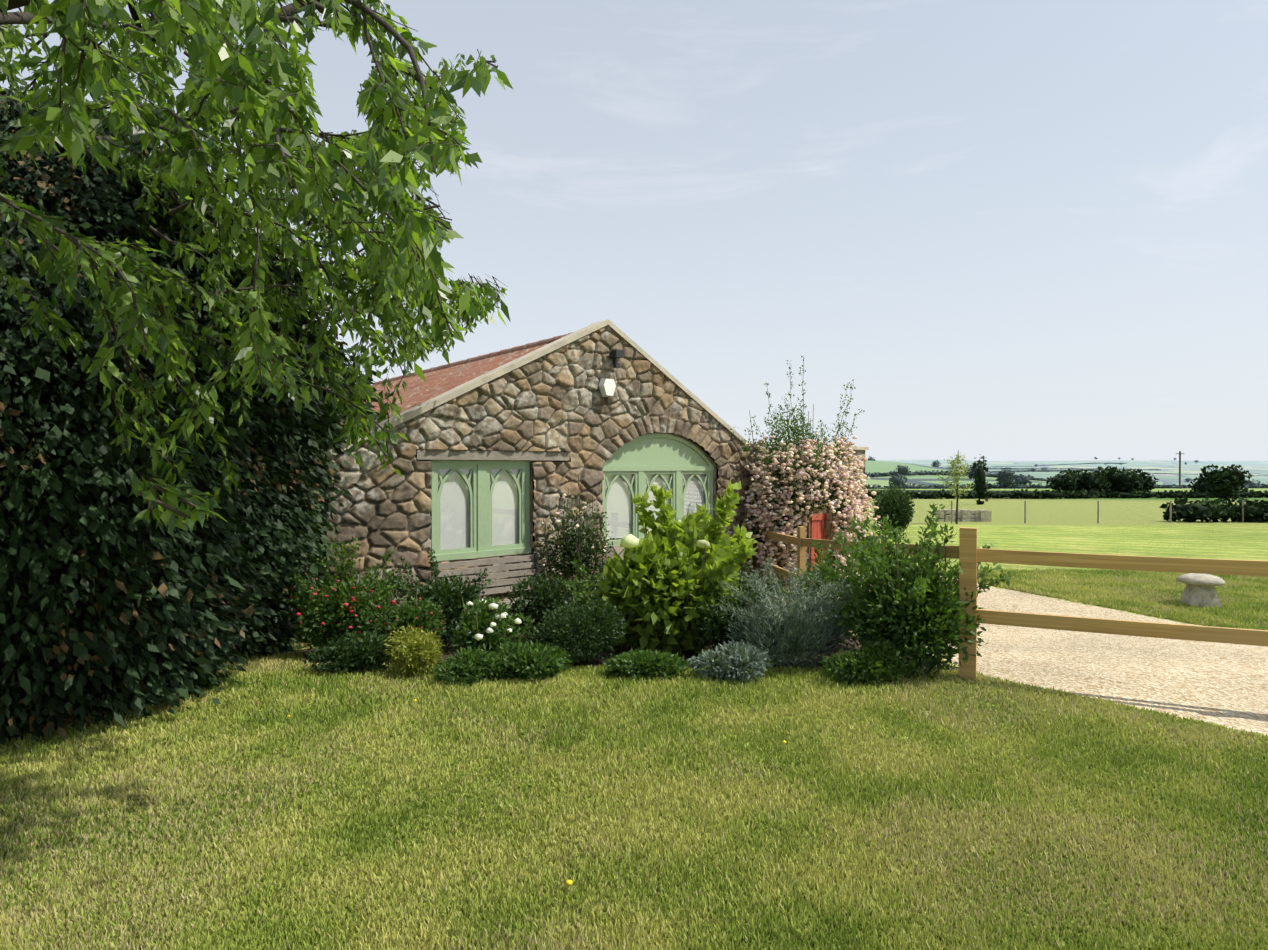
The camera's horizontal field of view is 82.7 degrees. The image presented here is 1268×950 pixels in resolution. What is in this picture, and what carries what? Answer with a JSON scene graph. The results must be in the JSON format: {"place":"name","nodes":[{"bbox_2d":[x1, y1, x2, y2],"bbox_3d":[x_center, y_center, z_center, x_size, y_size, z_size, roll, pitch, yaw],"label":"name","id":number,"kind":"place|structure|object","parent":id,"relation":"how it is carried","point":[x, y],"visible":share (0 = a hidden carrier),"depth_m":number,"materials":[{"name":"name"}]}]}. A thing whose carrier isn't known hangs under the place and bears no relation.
{"place":"outdoors","nodes":[
{"label":"outdoors","id":0,"kind":"place"},
{"bbox_2d":[373,332,592,384],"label":"roof ridge","id":1,"kind":"structure","parent":0,"point":[521,347],"depth_m":12.27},
{"bbox_2d":[438,469,705,549],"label":"window panes","id":2,"kind":"structure","parent":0,"point":[616,525],"depth_m":9.09,"materials":[{"name":"white glass"}]},
{"bbox_2d":[0,568,1267,949],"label":"lawn grass","id":3,"kind":"structure","parent":0,"point":[40,806],"depth_m":3.50,"materials":[{"name":"green plant"}]},
{"bbox_2d":[288,699,785,884],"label":"yellow flowers","id":4,"kind":"object","parent":3,"relation":"on","point":[568,882],"visible":0.98,"depth_m":2.88,"materials":[{"name":"yellow plant"}]},
{"bbox_2d":[0,459,1267,949],"bbox_3d":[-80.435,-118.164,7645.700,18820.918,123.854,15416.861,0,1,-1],"label":"ground","id":5,"kind":"structure","parent":0,"point":[1220,683],"depth_m":7.49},
{"bbox_2d":[0,170,278,744],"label":"hedge","id":6,"kind":"object","parent":5,"relation":"on","point":[154,636],"depth_m":4.56,"materials":[{"name":"green plant"}]},
{"bbox_2d":[0,70,389,669],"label":"ivy","id":7,"kind":"object","parent":5,"relation":"on","point":[289,443],"depth_m":6.14,"materials":[{"name":"green plant"}]},
{"bbox_2d":[0,0,513,535],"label":"tree","id":8,"kind":"object","parent":5,"relation":"on","point":[210,54],"depth_m":3.62,"materials":[{"name":"green plant"}]},
{"bbox_2d":[286,536,408,656],"bbox_3d":[-2.710,1.163,6.934,1.111,1.183,1.045,0,1,-1],"label":"plant","id":9,"kind":"object","parent":5,"relation":"on","point":[332,606],"depth_m":6.67,"materials":[{"name":"green plant"}]},
{"bbox_2d":[295,541,394,603],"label":"plant stems","id":10,"kind":"object","parent":9,"relation":"on","point":[350,572],"visible":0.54,"depth_m":6.84,"materials":[{"name":"green plant"}]},
{"bbox_2d":[302,629,395,675],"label":"low green plant leaves","id":11,"kind":"object","parent":5,"relation":"on","point":[350,653],"visible":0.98,"depth_m":6.01,"materials":[{"name":"green plant"}]},
{"bbox_2d":[357,588,447,662],"bbox_3d":[-2.108,1.368,6.529,0.796,0.710,0.589,0,1,-1],"label":"plant","id":12,"kind":"object","parent":5,"relation":"on","point":[423,609],"depth_m":6.50,"materials":[{"name":"green plant"}]},
{"bbox_2d":[384,624,444,677],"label":"golden shrub leaves","id":13,"kind":"object","parent":5,"relation":"on","point":[417,651],"visible":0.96,"depth_m":5.88,"materials":[{"name":"yellow plant"}]},
{"bbox_2d":[386,547,493,649],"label":"shrub leaves","id":14,"kind":"object","parent":5,"relation":"on","point":[446,594],"visible":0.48,"depth_m":7.08,"materials":[{"name":"green plant"}]},
{"bbox_2d":[392,554,485,597],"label":"shrub shoots","id":15,"kind":"object","parent":14,"relation":"on","point":[435,577],"visible":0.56,"depth_m":7.23,"materials":[{"name":"green plant"}]},
{"bbox_2d":[429,645,507,685],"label":"low leaves","id":16,"kind":"object","parent":5,"relation":"on","point":[463,664],"visible":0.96,"depth_m":5.70,"materials":[{"name":"green plant"}]},
{"bbox_2d":[462,597,506,649],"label":"flower stems","id":17,"kind":"object","parent":5,"relation":"on","point":[489,620],"visible":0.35,"depth_m":6.12,"materials":[{"name":"green plant"}]},
{"bbox_2d":[450,595,535,655],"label":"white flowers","id":18,"kind":"object","parent":5,"relation":"on","point":[488,641],"visible":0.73,"depth_m":6.14,"materials":[{"name":"plant"}]},
{"bbox_2d":[455,599,521,640],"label":"white flowers","id":19,"kind":"object","parent":18,"relation":"on","point":[489,630],"visible":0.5,"depth_m":6.15,"materials":[{"name":"white plant"}]},
{"bbox_2d":[430,553,556,627],"bbox_3d":[-1.583,1.450,8.358,1.400,0.950,0.537,-1,1,-40],"label":"garden bench","id":20,"kind":"object","parent":5,"relation":"on","point":[492,569],"depth_m":8.58,"materials":[{"name":"wood"}]},
{"bbox_2d":[281,326,740,640],"bbox_3d":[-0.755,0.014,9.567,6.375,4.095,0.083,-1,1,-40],"label":"stone wall","id":21,"kind":"structure","parent":5,"relation":"on","point":[554,400],"depth_m":9.20,"materials":[{"name":"stone"}]},
{"bbox_2d":[330,335,585,444],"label":"roof","id":22,"kind":"structure","parent":21,"relation":"attached to","point":[418,390],"depth_m":11.07,"materials":[{"name":"red tile"}]},
{"bbox_2d":[415,450,569,460],"bbox_3d":[-1.737,-0.239,8.951,2.096,0.111,0.262,-1,1,-40],"label":"window lintel","id":23,"kind":"structure","parent":21,"relation":"attached to","point":[481,455],"depth_m":8.77,"materials":[{"name":"wood"}]},
{"bbox_2d":[431,433,713,560],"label":"window frames","id":24,"kind":"structure","parent":21,"relation":"attached to","point":[657,454],"depth_m":9.98,"materials":[{"name":"green wood"}]},
{"bbox_2d":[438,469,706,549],"bbox_3d":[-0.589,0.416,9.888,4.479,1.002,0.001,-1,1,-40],"label":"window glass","id":25,"kind":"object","parent":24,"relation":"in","point":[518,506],"visible":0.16,"depth_m":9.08,"materials":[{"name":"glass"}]},
{"bbox_2d":[310,319,868,463],"bbox_3d":[0.463,-1.143,10.815,10.100,1.992,0.470,-1,1,-40],"label":"gable coping","id":26,"kind":"object","parent":21,"relation":"attached to","point":[432,403],"visible":0.48,"depth_m":9.20,"materials":[{"name":"beige stone"}]},
{"bbox_2d":[599,378,615,396],"bbox_3d":[-0.357,-1.186,9.782,0.230,0.250,0.100,-1,1,-40],"label":"alarm box","id":27,"kind":"object","parent":21,"relation":"attached to","point":[607,387],"visible":1,"depth_m":9.74,"materials":[{"name":"white plastic"}]},
{"bbox_2d":[609,349,623,367],"bbox_3d":[-0.234,-1.582,9.856,0.150,0.240,0.145,-1,1,-40],"label":"security light","id":28,"kind":"object","parent":21,"relation":"attached to","point":[615,354],"visible":1,"depth_m":9.82,"materials":[{"name":"grey plastic"}]},
{"bbox_2d":[490,640,572,681],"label":"low green plant leaves","id":29,"kind":"object","parent":5,"relation":"on","point":[527,660],"visible":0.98,"depth_m":5.79,"materials":[{"name":"green plant"}]},
{"bbox_2d":[505,571,575,639],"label":"plant leaves","id":30,"kind":"object","parent":5,"relation":"on","point":[543,598],"visible":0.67,"depth_m":7.79,"materials":[{"name":"green plant"}]},
{"bbox_2d":[439,432,704,561],"bbox_3d":[-0.826,0.604,10.174,5.290,2.600,0.050,-1,1,-40],"label":"dark cottage interior","id":31,"kind":"object","parent":5,"relation":"on","point":[701,447],"visible":0.04,"depth_m":9.70,"materials":[{"name":"black"}]},
{"bbox_2d":[533,475,616,603],"bbox_3d":[-0.760,0.962,9.047,1.113,1.932,0.564,0,1,-1],"label":"shrub","id":32,"kind":"object","parent":5,"relation":"on","point":[569,551],"depth_m":8.98,"materials":[{"name":"green plant"}]},
{"bbox_2d":[527,593,628,664],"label":"dark shrub leaves","id":33,"kind":"object","parent":5,"relation":"on","point":[567,631],"visible":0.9,"depth_m":6.29,"materials":[{"name":"green plant"}]},
{"bbox_2d":[562,557,629,646],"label":"shrub leaves","id":34,"kind":"object","parent":5,"relation":"on","point":[580,586],"visible":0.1,"depth_m":7.35,"materials":[{"name":"green plant"}]},
{"bbox_2d":[569,564,615,600],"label":"shrub shoots","id":35,"kind":"object","parent":34,"relation":"on","point":[584,586],"visible":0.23,"depth_m":7.38,"materials":[{"name":"green plant"}]},
{"bbox_2d":[602,545,624,569],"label":"arch infill wall","id":36,"kind":"structure","parent":5,"relation":"on","point":[619,550],"depth_m":10.06,"materials":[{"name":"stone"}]},
{"bbox_2d":[426,433,864,570],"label":"wall reveals","id":37,"kind":"object","parent":5,"relation":"on","point":[828,525],"depth_m":11.15,"materials":[{"name":"stone"}]},
{"bbox_2d":[603,648,689,680],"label":"low green plant leaves","id":38,"kind":"object","parent":5,"relation":"on","point":[642,662],"visible":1,"depth_m":5.81,"materials":[{"name":"green plant"}]},
{"bbox_2d":[592,481,758,656],"bbox_3d":[0.446,0.930,7.269,1.727,1.770,1.478,0,1,-1],"label":"hydrangea","id":39,"kind":"object","parent":5,"relation":"on","point":[650,592],"depth_m":6.89,"materials":[{"name":"green plant"}]},
{"bbox_2d":[687,639,774,683],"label":"low leaves","id":40,"kind":"object","parent":5,"relation":"on","point":[742,661],"visible":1,"depth_m":5.74,"materials":[{"name":"grey plant"}]},
{"bbox_2d":[693,563,784,650],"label":"shrub leaves","id":41,"kind":"object","parent":5,"relation":"on","point":[719,626],"visible":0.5,"depth_m":6.67,"materials":[{"name":"green plant"}]},
{"bbox_2d":[698,569,781,616],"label":"shrub shoots","id":42,"kind":"object","parent":41,"relation":"on","point":[741,586],"visible":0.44,"depth_m":6.78,"materials":[{"name":"green plant"}]},
{"bbox_2d":[733,574,777,612],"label":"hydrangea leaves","id":43,"kind":"object","parent":5,"relation":"on","point":[747,589],"visible":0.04,"depth_m":8.13,"materials":[{"name":"green plant"}]},
{"bbox_2d":[712,554,869,674],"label":"lavender shrub leaves","id":44,"kind":"object","parent":5,"relation":"on","point":[788,635],"visible":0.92,"depth_m":6.21,"materials":[{"name":"green plant"}]},
{"bbox_2d":[718,563,862,620],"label":"shrub branches","id":45,"kind":"object","parent":44,"relation":"on","point":[782,595],"visible":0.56,"depth_m":6.34,"materials":[{"name":"green plant"}]},
{"bbox_2d":[739,447,865,586],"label":"garden wall","id":46,"kind":"structure","parent":5,"relation":"on","point":[745,475],"depth_m":11.78,"materials":[{"name":"stone"}]},
{"bbox_2d":[809,512,826,570],"bbox_3d":[3.265,0.856,13.146,0.740,1.990,0.055,-1,1,-39],"label":"garden door","id":47,"kind":"structure","parent":46,"relation":"attached to","point":[818,529],"depth_m":13.21,"materials":[{"name":"red paint"}]},
{"bbox_2d":[729,356,880,597],"bbox_3d":[2.819,0.016,11.659,1.842,4.036,2.824,1,1,43],"label":"rose bush","id":48,"kind":"object","parent":5,"relation":"on","point":[856,506],"depth_m":11.17,"materials":[{"name":"pink plant"}]},
{"bbox_2d":[733,359,858,480],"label":"climbing plant shoots","id":49,"kind":"object","parent":48,"relation":"on","point":[802,422],"visible":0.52,"depth_m":11.73,"materials":[{"name":"green plant"}]},
{"bbox_2d":[772,541,865,650],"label":"shrub leaves","id":50,"kind":"object","parent":5,"relation":"on","point":[810,576],"visible":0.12,"depth_m":7.21,"materials":[{"name":"green plant"}]},
{"bbox_2d":[819,639,915,686],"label":"low leaves","id":51,"kind":"object","parent":5,"relation":"on","point":[865,664],"visible":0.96,"depth_m":5.65,"materials":[{"name":"green plant"}]},
{"bbox_2d":[872,483,914,536],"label":"bush leaves","id":52,"kind":"object","parent":5,"relation":"on","point":[896,506],"visible":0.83,"depth_m":21.72,"materials":[{"name":"green plant"}]},
{"bbox_2d":[812,504,1016,677],"bbox_3d":[2.387,0.962,6.183,1.626,1.448,1.492,0,1,-1],"label":"shrub","id":53,"kind":"object","parent":5,"relation":"on","point":[928,623],"depth_m":5.85,"materials":[{"name":"green plant"}]},
{"bbox_2d":[819,511,1002,605],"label":"shrub shoots","id":54,"kind":"object","parent":53,"relation":"on","point":[898,562],"visible":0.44,"depth_m":6.02,"materials":[{"name":"green plant"}]},
{"bbox_2d":[933,452,973,523],"bbox_3d":[12.552,0.474,28.289,1.359,2.902,1.345,0,1,36],"label":"young tree","id":55,"kind":"object","parent":5,"relation":"on","point":[957,469],"depth_m":28.15,"materials":[{"name":"green plant"}]},
{"bbox_2d":[935,509,991,521],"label":"stone wall","id":56,"kind":"structure","parent":5,"relation":"on","point":[979,515],"depth_m":30.39,"materials":[{"name":"grey stone"}]},
{"bbox_2d":[754,526,1267,680],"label":"post and rail fence","id":57,"kind":"object","parent":5,"relation":"on","point":[966,551],"visible":0.69,"depth_m":5.50,"materials":[{"name":"brown wood"}]},
{"bbox_2d":[825,443,1267,504],"bbox_3d":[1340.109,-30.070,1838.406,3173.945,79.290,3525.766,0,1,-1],"label":"distant trees","id":58,"kind":"object","parent":5,"relation":"on","point":[1113,487],"depth_m":94.71,"materials":[{"name":"green plant"}]},
{"bbox_2d":[877,500,1243,522],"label":"fence posts","id":59,"kind":"object","parent":5,"relation":"on","point":[1098,512],"visible":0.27,"depth_m":29.12,"materials":[{"name":"brown wood"}]},
{"bbox_2d":[983,451,1183,488],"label":"telegraph poles","id":60,"kind":"object","parent":5,"relation":"on","point":[1179,453],"visible":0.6,"depth_m":173.26,"materials":[{"name":"brown wood"}]},
{"bbox_2d":[1176,573,1224,607],"bbox_3d":[8.192,1.664,10.422,0.549,0.480,0.550,0,1,17],"label":"staddle stone","id":61,"kind":"object","parent":5,"relation":"on","point":[1199,589],"visible":0.94,"depth_m":10.29,"materials":[{"name":"grey stone"}]},
{"bbox_2d":[1159,464,1267,522],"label":"hedge","id":62,"kind":"object","parent":5,"relation":"on","point":[1217,512],"depth_m":29.95,"materials":[{"name":"green plant"}]},
{"bbox_2d":[0,0,1267,460],"label":"sky","id":63,"kind":"structure","parent":0,"point":[1019,230],"materials":[{"name":"blue"}]}
]}

